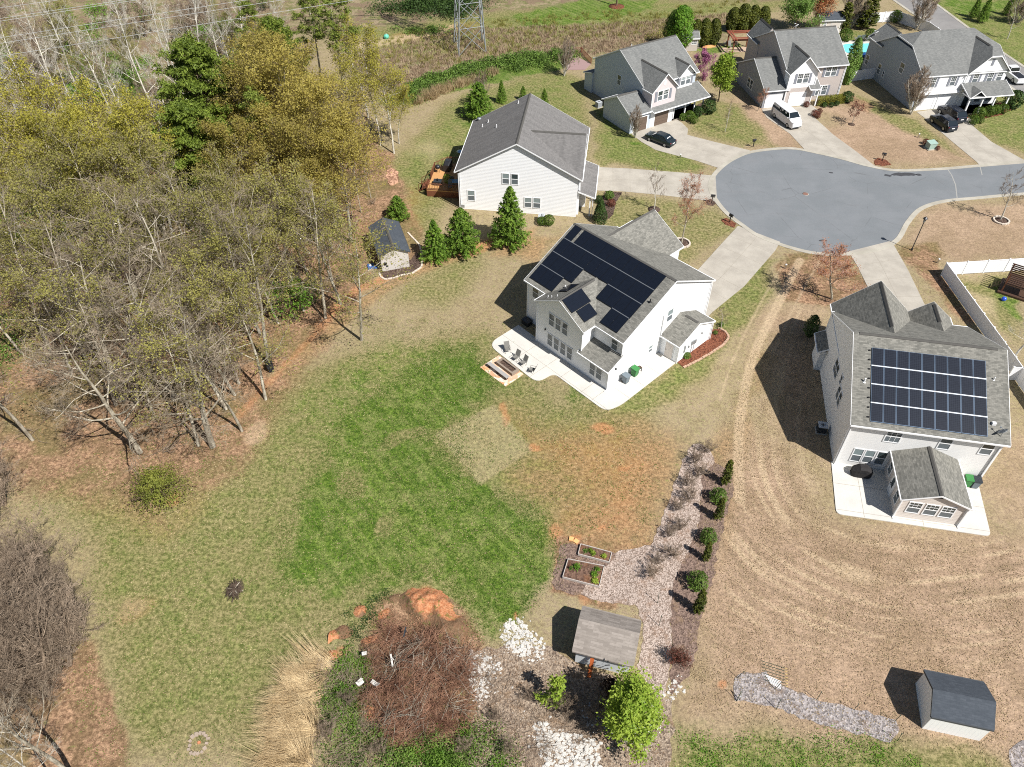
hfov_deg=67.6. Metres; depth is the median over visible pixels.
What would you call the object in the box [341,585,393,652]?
weeds
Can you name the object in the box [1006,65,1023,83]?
pickup truck
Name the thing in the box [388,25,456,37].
weeds
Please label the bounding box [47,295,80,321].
brush thicket
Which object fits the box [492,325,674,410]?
patio
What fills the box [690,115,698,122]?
round shrub
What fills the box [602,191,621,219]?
mulch bed
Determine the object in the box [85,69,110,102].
leafy thicket
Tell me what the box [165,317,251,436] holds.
bare tree
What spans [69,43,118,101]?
brush thicket
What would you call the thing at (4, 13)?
brush thicket
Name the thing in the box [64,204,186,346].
olive budding tree
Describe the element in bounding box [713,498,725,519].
columnar conifer
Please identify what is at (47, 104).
olive budding tree
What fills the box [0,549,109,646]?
twiggy bare tree
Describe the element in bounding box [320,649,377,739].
bramble
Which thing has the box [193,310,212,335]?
brush thicket
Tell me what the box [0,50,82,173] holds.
budding tree
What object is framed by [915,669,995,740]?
garden shed
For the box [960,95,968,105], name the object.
door
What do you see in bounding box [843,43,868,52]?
pool water
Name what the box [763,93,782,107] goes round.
garage door
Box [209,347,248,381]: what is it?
brush thicket
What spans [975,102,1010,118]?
mulch bed
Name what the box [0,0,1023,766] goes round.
ground
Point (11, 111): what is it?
pale bare tree
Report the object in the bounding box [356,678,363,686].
scrap board
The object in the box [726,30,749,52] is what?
pergola
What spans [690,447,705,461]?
bare shrub
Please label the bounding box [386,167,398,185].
rubble patch
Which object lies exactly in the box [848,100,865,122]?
brown tree
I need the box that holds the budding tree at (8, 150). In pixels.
[0,137,63,217]
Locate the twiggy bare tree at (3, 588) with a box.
[0,563,57,699]
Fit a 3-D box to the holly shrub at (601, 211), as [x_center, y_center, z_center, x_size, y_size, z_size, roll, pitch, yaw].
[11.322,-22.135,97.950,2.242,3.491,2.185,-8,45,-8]
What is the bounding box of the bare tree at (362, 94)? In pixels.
[347,66,370,149]
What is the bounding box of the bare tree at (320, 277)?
[274,178,343,318]
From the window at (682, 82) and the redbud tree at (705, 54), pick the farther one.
the redbud tree at (705, 54)
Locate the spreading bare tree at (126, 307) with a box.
[71,225,250,401]
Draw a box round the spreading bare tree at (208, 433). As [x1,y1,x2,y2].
[115,290,250,455]
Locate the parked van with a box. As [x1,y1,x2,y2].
[771,100,802,128]
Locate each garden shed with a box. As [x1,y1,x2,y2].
[368,217,410,270]
[572,606,640,677]
[681,30,699,50]
[812,11,844,32]
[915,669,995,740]
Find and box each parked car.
[644,131,676,146]
[929,114,958,131]
[937,104,967,122]
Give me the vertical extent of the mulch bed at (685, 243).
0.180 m
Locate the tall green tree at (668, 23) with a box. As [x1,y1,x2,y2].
[662,10,684,37]
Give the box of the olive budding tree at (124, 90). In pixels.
[104,80,142,111]
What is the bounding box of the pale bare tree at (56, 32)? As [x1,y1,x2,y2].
[31,0,75,86]
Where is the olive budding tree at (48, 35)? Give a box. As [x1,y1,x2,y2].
[30,24,88,82]
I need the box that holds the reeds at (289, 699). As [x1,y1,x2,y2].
[222,615,333,766]
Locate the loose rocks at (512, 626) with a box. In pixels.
[499,616,545,663]
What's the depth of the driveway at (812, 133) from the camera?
115.24 m
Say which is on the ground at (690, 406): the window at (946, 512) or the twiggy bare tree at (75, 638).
the twiggy bare tree at (75, 638)
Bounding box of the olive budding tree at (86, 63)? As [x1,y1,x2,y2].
[53,45,112,98]
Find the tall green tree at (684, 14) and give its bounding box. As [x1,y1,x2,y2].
[666,5,695,47]
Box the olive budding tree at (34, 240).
[0,214,86,344]
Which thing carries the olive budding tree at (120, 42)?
on the ground at (690, 406)
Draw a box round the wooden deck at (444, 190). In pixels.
[418,156,459,198]
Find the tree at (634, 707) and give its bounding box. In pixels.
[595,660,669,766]
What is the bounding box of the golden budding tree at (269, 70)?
[231,34,350,136]
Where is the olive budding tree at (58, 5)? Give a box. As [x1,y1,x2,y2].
[34,0,83,47]
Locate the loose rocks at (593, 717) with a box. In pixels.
[581,702,605,733]
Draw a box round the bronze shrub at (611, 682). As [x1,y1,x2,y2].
[599,672,623,699]
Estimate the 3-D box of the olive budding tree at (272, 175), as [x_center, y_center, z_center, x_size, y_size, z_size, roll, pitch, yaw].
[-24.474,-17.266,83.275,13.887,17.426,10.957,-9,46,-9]
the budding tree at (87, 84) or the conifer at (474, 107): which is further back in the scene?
the conifer at (474, 107)
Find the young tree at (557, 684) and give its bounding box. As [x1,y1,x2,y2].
[533,671,566,709]
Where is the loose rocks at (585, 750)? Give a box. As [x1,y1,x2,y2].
[527,715,602,766]
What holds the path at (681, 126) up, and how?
on the ground at (690, 406)
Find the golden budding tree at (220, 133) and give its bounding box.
[190,113,291,214]
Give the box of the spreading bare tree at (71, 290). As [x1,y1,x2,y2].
[13,236,163,401]
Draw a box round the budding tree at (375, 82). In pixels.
[355,57,411,153]
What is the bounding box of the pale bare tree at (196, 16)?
[167,0,219,42]
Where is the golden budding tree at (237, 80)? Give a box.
[207,45,299,178]
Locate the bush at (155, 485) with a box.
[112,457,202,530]
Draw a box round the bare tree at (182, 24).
[174,15,187,33]
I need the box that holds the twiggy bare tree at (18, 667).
[0,607,74,712]
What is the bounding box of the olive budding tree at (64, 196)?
[9,158,121,296]
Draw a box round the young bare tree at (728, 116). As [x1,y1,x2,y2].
[724,101,732,130]
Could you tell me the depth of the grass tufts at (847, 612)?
60.82 m
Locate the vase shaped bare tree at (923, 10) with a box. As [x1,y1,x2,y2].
[910,0,939,29]
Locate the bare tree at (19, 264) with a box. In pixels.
[0,185,51,350]
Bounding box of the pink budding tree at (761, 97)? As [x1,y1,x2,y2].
[754,88,769,110]
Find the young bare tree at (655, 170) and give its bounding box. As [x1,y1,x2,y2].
[648,159,665,208]
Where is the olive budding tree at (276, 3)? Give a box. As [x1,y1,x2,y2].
[266,0,290,17]
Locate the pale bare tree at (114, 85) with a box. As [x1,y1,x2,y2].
[97,61,149,165]
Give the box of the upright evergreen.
[803,315,821,337]
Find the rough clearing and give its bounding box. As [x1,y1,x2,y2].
[466,645,675,766]
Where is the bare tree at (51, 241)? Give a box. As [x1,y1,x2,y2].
[1,209,90,370]
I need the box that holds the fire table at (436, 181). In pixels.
[433,178,441,185]
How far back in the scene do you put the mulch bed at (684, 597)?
62.00 m
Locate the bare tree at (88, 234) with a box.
[64,208,109,285]
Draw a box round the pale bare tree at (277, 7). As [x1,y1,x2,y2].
[267,0,285,18]
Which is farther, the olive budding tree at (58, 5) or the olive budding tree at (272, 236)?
the olive budding tree at (58, 5)
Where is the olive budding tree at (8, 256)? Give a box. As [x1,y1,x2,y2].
[0,217,30,303]
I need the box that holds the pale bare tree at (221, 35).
[210,14,240,104]
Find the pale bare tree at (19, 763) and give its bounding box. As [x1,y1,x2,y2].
[0,710,61,766]
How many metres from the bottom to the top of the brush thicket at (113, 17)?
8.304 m
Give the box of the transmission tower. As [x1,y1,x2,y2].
[453,0,485,55]
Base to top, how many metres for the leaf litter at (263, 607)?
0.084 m
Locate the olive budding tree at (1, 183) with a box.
[0,153,48,270]
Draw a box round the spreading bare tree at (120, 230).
[27,170,209,347]
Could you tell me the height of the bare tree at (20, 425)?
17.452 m
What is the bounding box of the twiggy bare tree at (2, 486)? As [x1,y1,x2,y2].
[0,439,26,510]
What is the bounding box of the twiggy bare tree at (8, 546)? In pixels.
[0,507,80,591]
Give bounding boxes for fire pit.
[496,357,518,375]
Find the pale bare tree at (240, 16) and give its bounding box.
[224,0,258,60]
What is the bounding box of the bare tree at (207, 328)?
[148,277,237,395]
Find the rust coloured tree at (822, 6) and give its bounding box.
[811,0,838,17]
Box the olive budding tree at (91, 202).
[67,174,153,263]
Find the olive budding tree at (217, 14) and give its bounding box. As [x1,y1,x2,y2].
[209,3,239,45]
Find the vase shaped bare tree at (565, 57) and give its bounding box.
[558,36,575,75]
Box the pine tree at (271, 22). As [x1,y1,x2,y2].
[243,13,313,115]
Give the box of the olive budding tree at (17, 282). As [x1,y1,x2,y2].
[0,247,95,372]
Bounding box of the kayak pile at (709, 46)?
[703,44,715,47]
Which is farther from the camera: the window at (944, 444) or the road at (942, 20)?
the road at (942, 20)
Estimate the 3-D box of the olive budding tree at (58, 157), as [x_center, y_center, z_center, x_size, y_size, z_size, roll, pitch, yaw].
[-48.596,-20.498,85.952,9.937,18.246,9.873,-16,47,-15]
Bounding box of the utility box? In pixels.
[923,139,938,150]
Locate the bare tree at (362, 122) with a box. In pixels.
[355,96,369,168]
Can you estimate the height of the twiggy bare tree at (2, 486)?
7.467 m
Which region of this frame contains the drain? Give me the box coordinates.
[891,172,915,175]
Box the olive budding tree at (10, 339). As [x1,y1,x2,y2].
[0,264,35,354]
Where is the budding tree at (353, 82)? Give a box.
[318,50,372,131]
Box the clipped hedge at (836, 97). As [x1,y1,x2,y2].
[814,93,845,105]
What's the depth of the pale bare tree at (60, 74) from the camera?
104.88 m
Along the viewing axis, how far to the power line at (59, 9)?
86.30 m
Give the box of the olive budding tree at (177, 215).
[116,138,223,238]
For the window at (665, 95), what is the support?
in the house at (655, 82)
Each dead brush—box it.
[354,615,487,753]
[445,637,603,766]
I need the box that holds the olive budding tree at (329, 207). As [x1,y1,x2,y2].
[249,167,377,304]
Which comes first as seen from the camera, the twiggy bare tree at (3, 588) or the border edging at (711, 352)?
the twiggy bare tree at (3, 588)
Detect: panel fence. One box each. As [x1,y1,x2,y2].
[847,11,940,30]
[851,68,875,80]
[940,258,1023,391]
[1009,366,1023,379]
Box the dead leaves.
[353,605,487,760]
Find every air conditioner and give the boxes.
[594,100,602,108]
[815,421,827,435]
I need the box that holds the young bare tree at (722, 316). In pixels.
[718,308,729,329]
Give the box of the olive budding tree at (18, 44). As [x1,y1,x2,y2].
[0,16,26,54]
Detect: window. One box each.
[467,190,474,200]
[502,173,509,184]
[511,173,518,184]
[524,197,531,207]
[532,287,538,298]
[533,197,540,208]
[547,332,552,347]
[548,312,554,327]
[553,336,559,351]
[555,316,561,332]
[559,340,565,356]
[561,321,567,336]
[566,345,572,360]
[588,362,595,376]
[595,367,602,381]
[610,339,618,351]
[617,74,621,85]
[647,344,652,353]
[657,90,663,101]
[663,88,668,99]
[666,307,673,322]
[680,74,686,85]
[685,73,691,84]
[746,76,750,87]
[749,79,753,90]
[796,73,803,83]
[802,73,809,82]
[820,85,827,94]
[824,67,831,76]
[830,66,837,76]
[833,356,838,373]
[833,362,839,380]
[835,384,841,400]
[836,389,842,408]
[839,373,843,386]
[849,448,865,461]
[860,449,876,463]
[864,54,869,64]
[872,451,889,464]
[876,63,881,74]
[882,432,903,443]
[887,461,892,476]
[893,489,898,505]
[898,61,905,73]
[904,501,924,513]
[921,504,940,515]
[928,78,937,87]
[935,439,954,449]
[936,506,957,518]
[948,76,957,85]
[971,74,979,81]
[977,444,995,455]
[986,73,994,80]
[995,72,1003,79]
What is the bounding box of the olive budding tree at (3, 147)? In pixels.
[0,137,55,270]
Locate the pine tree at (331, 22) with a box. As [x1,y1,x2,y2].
[307,0,362,121]
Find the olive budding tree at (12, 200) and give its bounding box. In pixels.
[0,176,115,306]
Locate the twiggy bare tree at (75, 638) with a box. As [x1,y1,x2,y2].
[0,569,94,697]
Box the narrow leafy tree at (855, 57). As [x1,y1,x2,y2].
[843,37,862,84]
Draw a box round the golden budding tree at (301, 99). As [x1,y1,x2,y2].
[253,69,391,217]
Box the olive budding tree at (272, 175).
[218,146,345,285]
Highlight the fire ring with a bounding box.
[187,731,209,755]
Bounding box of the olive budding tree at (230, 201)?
[208,170,271,279]
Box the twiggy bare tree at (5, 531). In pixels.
[0,506,27,583]
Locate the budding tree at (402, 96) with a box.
[383,83,417,143]
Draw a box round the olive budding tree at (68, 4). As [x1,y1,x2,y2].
[47,0,85,26]
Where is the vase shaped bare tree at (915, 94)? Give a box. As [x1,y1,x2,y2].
[904,65,933,114]
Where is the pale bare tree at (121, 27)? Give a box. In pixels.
[101,0,166,141]
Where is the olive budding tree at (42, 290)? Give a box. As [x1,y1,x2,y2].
[1,255,162,405]
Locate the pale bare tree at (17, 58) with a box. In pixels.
[0,23,43,135]
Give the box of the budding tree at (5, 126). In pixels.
[0,99,54,210]
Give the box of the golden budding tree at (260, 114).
[227,93,319,213]
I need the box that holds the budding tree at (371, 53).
[331,22,408,145]
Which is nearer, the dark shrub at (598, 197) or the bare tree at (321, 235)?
the bare tree at (321, 235)
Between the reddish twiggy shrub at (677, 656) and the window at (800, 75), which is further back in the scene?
the window at (800, 75)
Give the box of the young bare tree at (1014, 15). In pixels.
[1005,1,1023,38]
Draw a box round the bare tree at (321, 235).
[302,193,332,279]
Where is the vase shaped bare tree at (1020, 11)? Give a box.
[1009,0,1023,22]
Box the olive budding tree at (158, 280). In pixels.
[117,267,213,352]
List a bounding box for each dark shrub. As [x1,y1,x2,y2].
[595,195,602,202]
[692,106,703,116]
[701,99,717,113]
[842,91,853,102]
[1002,90,1023,108]
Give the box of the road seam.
[948,170,957,197]
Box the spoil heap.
[326,588,475,749]
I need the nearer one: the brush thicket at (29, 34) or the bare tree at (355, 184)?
the bare tree at (355, 184)
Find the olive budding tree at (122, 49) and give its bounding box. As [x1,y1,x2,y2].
[110,36,139,70]
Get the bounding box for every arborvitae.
[691,19,702,46]
[699,17,712,46]
[709,18,721,45]
[725,7,739,31]
[735,3,751,31]
[746,4,761,29]
[758,5,770,23]
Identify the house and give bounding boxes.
[454,93,598,216]
[523,209,715,391]
[583,35,710,133]
[735,18,849,107]
[812,281,1010,528]
[861,22,1014,114]
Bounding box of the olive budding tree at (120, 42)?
[99,16,140,86]
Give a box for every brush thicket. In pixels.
[0,0,16,27]
[0,6,21,52]
[1,6,28,40]
[2,32,54,85]
[10,66,57,107]
[12,19,59,69]
[20,5,62,49]
[22,24,40,45]
[35,29,57,65]
[37,4,72,51]
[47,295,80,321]
[48,263,80,301]
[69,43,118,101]
[76,91,101,121]
[100,2,136,41]
[105,374,132,397]
[107,368,141,397]
[113,264,139,286]
[116,0,159,36]
[130,80,161,130]
[131,245,159,276]
[133,260,159,290]
[136,80,161,108]
[154,368,184,396]
[164,0,194,32]
[175,0,212,40]
[178,0,214,40]
[178,352,211,381]
[183,300,215,333]
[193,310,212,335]
[195,352,219,375]
[198,325,232,357]
[199,254,222,278]
[208,0,239,34]
[208,20,236,56]
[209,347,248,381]
[223,302,251,329]
[236,0,260,19]
[243,0,288,28]
[294,252,306,270]
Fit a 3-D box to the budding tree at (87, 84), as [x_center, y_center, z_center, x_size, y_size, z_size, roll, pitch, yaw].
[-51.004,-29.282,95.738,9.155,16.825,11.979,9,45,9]
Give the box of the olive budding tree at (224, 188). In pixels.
[199,166,255,233]
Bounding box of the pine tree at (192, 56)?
[151,29,256,170]
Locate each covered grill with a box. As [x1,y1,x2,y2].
[443,158,452,171]
[521,316,532,326]
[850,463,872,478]
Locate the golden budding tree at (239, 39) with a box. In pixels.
[207,15,280,136]
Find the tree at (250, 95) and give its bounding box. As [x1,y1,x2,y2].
[230,85,281,208]
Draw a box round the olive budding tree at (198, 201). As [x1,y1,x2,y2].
[149,165,272,317]
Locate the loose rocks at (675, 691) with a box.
[662,675,685,701]
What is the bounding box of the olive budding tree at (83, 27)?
[69,24,98,56]
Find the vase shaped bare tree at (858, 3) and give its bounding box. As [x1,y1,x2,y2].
[842,0,869,27]
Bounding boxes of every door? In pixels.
[632,115,647,132]
[653,109,669,125]
[663,341,674,359]
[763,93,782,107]
[787,92,806,105]
[831,22,840,30]
[887,475,895,496]
[915,95,935,110]
[933,94,954,108]
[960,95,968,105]
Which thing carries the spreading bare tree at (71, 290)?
on the ground at (690, 406)
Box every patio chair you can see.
[504,341,510,353]
[513,349,520,358]
[519,354,528,363]
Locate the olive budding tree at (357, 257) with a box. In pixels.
[277,207,414,340]
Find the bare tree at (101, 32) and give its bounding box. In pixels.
[92,17,111,51]
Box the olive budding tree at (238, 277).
[186,263,304,400]
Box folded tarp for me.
[367,263,378,269]
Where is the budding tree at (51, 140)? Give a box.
[20,109,124,233]
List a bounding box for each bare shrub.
[315,712,335,739]
[335,687,355,705]
[368,738,386,755]
[454,731,473,756]
[486,705,505,721]
[497,735,518,755]
[521,684,540,700]
[546,690,582,720]
[582,685,607,733]
[645,558,662,578]
[650,551,667,564]
[662,541,683,559]
[665,522,677,536]
[671,496,685,510]
[672,515,691,533]
[678,471,698,485]
[681,481,696,501]
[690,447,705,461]
[690,461,709,476]
[700,438,718,452]
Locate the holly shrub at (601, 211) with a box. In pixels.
[590,199,607,224]
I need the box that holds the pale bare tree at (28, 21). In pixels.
[1,0,64,115]
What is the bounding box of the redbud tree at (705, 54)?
[691,47,717,80]
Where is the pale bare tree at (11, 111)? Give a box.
[0,64,32,170]
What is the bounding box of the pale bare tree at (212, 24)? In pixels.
[186,0,234,60]
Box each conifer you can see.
[386,195,409,221]
[418,219,450,265]
[441,207,486,259]
[461,81,494,118]
[487,186,531,252]
[495,80,506,103]
[519,86,526,97]
[540,88,548,103]
[692,589,706,614]
[702,541,712,561]
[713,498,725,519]
[720,459,733,485]
[841,2,853,29]
[855,0,873,28]
[860,0,880,26]
[967,0,981,17]
[976,0,991,21]
[1001,0,1014,15]
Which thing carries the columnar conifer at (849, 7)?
on the ground at (690, 406)
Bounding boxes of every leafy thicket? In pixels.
[0,43,15,71]
[46,36,69,54]
[53,5,75,28]
[64,81,101,108]
[65,54,107,80]
[77,21,107,49]
[81,0,112,26]
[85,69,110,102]
[110,1,130,12]
[124,65,146,85]
[131,1,149,21]
[193,21,220,46]
[214,16,239,41]
[226,45,242,61]
[256,0,271,9]
[262,276,313,320]
[285,272,320,308]
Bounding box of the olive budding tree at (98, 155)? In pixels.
[61,125,165,258]
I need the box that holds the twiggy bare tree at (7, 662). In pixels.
[0,566,77,738]
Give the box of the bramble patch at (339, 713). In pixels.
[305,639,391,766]
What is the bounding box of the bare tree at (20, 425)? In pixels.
[0,375,34,440]
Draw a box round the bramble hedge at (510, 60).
[388,46,582,106]
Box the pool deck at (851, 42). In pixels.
[842,40,869,57]
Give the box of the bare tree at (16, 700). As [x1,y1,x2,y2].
[0,674,30,710]
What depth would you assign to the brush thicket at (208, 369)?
76.85 m
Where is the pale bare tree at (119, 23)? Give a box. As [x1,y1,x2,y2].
[96,0,140,69]
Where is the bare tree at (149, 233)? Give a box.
[104,176,196,350]
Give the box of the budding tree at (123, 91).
[97,80,153,182]
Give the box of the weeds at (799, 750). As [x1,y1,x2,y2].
[674,723,930,766]
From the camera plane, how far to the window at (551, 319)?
78.49 m
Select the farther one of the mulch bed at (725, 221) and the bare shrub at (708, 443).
the mulch bed at (725, 221)
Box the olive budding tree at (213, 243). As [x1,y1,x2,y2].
[170,203,284,333]
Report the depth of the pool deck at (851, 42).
141.33 m
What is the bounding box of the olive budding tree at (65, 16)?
[43,2,80,55]
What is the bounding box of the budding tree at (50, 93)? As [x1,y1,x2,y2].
[14,69,113,196]
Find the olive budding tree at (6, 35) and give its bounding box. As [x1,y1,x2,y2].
[0,30,37,65]
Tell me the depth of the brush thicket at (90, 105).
115.44 m
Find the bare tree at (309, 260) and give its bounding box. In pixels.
[294,226,321,292]
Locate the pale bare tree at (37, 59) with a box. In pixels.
[9,27,62,107]
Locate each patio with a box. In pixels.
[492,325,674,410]
[831,461,989,535]
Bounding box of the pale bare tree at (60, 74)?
[40,41,90,120]
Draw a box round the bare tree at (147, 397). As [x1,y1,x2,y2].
[91,297,173,414]
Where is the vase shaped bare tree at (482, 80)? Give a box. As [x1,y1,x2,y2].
[471,70,489,95]
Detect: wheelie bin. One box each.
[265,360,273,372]
[621,371,630,383]
[630,364,639,376]
[964,474,974,486]
[971,475,982,488]
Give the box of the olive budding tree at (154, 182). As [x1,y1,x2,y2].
[114,165,216,289]
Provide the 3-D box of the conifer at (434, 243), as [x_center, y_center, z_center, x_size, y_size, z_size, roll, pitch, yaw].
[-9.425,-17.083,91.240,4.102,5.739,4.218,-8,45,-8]
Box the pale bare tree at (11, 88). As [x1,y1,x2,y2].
[0,47,53,177]
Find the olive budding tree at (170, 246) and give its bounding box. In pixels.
[151,231,226,315]
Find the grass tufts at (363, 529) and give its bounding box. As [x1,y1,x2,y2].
[271,343,566,643]
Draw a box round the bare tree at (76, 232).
[36,218,137,362]
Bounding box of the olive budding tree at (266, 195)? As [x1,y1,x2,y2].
[215,167,333,290]
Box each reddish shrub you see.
[606,199,615,206]
[803,101,809,107]
[811,109,818,116]
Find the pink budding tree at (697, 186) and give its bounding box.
[671,170,711,242]
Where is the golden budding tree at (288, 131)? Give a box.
[232,96,346,232]
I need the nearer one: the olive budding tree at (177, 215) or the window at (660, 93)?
the olive budding tree at (177, 215)
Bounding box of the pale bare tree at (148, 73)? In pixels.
[135,46,178,154]
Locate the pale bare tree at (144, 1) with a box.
[123,0,179,93]
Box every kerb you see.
[708,147,1023,255]
[893,0,1015,89]
[933,2,1023,67]
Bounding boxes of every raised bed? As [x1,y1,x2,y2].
[562,558,603,587]
[578,544,611,562]
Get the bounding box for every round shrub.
[537,216,544,225]
[543,214,554,225]
[604,190,614,199]
[679,113,687,120]
[683,352,691,358]
[685,110,694,120]
[686,570,708,591]
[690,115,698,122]
[699,527,717,545]
[709,487,726,504]
[839,28,852,41]
[865,28,875,40]
[889,9,902,22]
[968,115,980,124]
[972,107,987,116]
[977,116,984,123]
[983,105,996,116]
[992,104,1001,113]
[997,103,1009,113]
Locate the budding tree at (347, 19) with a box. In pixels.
[326,10,384,118]
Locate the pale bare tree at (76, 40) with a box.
[48,8,112,117]
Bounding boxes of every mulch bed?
[377,252,420,277]
[552,543,615,595]
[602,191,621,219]
[609,3,623,8]
[648,206,659,211]
[668,463,733,694]
[677,329,726,366]
[679,239,688,245]
[706,199,715,205]
[721,218,735,227]
[874,158,890,165]
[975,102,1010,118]
[995,217,1007,222]
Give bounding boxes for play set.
[988,263,1023,301]
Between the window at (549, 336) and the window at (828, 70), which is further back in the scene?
the window at (828, 70)
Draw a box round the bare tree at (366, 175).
[360,139,370,197]
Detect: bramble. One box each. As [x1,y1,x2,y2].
[305,641,375,766]
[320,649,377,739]
[341,711,528,766]
[365,722,515,766]
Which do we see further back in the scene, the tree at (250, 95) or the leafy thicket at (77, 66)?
the leafy thicket at (77, 66)
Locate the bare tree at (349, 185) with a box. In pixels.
[336,164,356,217]
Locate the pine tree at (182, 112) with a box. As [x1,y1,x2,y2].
[148,93,249,219]
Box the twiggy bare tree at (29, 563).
[0,540,57,633]
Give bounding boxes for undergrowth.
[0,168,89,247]
[0,273,39,373]
[64,51,154,96]
[171,204,239,258]
[262,195,306,235]
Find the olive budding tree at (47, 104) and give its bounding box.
[27,74,70,117]
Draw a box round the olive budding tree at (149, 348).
[99,290,216,446]
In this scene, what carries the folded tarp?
on the ground at (690, 406)
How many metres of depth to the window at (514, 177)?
97.16 m
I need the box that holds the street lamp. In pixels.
[911,216,927,250]
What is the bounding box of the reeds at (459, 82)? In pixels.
[408,65,498,104]
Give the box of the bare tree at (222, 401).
[144,286,233,409]
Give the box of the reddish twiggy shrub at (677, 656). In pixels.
[663,643,694,669]
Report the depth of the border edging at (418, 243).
91.88 m
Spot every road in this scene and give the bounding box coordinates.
[716,149,1023,252]
[896,0,1023,91]
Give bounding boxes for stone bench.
[487,362,509,379]
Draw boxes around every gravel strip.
[733,671,899,741]
[1009,740,1023,766]
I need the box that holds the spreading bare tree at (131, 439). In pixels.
[5,303,187,473]
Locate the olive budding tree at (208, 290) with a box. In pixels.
[142,240,290,384]
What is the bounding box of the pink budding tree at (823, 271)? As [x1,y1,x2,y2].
[811,237,868,299]
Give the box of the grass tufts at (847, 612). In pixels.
[678,314,1023,765]
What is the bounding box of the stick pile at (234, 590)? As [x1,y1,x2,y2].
[222,577,244,601]
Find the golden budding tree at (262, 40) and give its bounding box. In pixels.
[232,27,347,157]
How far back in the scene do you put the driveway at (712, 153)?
113.04 m
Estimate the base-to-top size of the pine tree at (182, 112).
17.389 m
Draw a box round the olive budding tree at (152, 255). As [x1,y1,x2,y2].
[128,226,190,293]
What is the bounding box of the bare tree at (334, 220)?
[324,186,350,256]
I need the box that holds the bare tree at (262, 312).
[207,206,290,360]
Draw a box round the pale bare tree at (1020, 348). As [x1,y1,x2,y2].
[1008,323,1023,355]
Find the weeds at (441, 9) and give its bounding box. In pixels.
[363,0,504,24]
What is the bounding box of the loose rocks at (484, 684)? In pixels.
[466,649,501,706]
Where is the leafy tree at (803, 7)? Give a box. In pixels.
[778,0,829,27]
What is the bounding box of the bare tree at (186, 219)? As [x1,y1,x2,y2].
[141,159,220,289]
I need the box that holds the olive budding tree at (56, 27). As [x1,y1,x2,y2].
[40,14,70,52]
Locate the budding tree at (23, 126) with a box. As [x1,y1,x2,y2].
[0,105,89,225]
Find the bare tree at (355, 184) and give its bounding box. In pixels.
[345,160,360,211]
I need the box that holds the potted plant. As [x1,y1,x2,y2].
[443,174,451,183]
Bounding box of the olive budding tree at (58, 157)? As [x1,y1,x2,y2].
[12,117,114,267]
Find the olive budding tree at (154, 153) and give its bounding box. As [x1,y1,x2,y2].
[89,116,194,256]
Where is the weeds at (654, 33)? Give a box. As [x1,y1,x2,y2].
[640,23,666,40]
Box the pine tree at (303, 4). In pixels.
[291,0,328,102]
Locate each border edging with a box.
[378,232,422,279]
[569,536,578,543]
[677,237,690,248]
[683,327,729,367]
[992,215,1009,224]
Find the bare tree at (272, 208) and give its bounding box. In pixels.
[240,162,306,278]
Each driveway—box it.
[597,167,716,200]
[631,122,749,167]
[698,226,778,315]
[762,106,873,165]
[849,241,924,310]
[917,109,1023,166]
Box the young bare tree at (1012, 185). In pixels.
[999,166,1023,219]
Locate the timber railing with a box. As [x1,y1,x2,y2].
[575,47,591,62]
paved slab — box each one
[567,56,590,69]
[720,47,745,52]
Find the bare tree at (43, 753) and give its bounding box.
[0,678,68,766]
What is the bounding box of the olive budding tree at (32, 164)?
[0,135,92,263]
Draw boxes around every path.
[581,443,714,697]
[669,120,687,133]
[802,104,816,114]
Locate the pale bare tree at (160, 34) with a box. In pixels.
[144,0,186,99]
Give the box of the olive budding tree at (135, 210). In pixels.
[102,178,181,270]
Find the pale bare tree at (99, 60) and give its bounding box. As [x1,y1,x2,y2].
[69,14,127,122]
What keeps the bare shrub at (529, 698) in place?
on the rough clearing
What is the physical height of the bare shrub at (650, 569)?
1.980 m
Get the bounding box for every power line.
[0,0,120,18]
[1,0,244,37]
[3,0,133,20]
[4,0,351,55]
[5,0,279,42]
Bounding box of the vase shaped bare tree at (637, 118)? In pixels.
[629,105,642,137]
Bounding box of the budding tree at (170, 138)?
[115,86,201,236]
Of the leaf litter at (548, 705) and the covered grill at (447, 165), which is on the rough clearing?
the leaf litter at (548, 705)
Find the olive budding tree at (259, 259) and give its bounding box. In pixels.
[213,226,299,323]
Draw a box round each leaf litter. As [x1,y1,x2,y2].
[0,161,388,466]
[13,452,551,766]
[116,271,496,559]
[457,633,682,766]
[585,448,715,681]
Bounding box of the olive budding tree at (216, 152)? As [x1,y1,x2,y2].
[171,138,254,259]
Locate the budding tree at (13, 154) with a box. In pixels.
[0,116,39,226]
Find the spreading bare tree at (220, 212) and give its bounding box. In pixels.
[184,164,324,321]
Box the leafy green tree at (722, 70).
[708,47,739,101]
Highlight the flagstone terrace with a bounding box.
[480,355,522,385]
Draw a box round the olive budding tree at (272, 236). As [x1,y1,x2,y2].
[231,206,326,311]
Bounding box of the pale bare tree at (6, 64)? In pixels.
[0,36,20,123]
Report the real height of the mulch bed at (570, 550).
0.072 m
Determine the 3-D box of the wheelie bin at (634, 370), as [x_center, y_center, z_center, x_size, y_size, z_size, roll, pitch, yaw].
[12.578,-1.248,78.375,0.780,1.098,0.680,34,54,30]
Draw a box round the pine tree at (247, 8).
[232,0,263,37]
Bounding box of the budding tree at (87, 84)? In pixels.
[49,73,137,169]
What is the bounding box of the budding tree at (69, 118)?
[52,102,151,231]
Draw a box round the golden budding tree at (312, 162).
[273,147,366,248]
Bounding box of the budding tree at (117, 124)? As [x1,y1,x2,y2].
[84,87,171,220]
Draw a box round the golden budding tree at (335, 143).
[284,99,397,240]

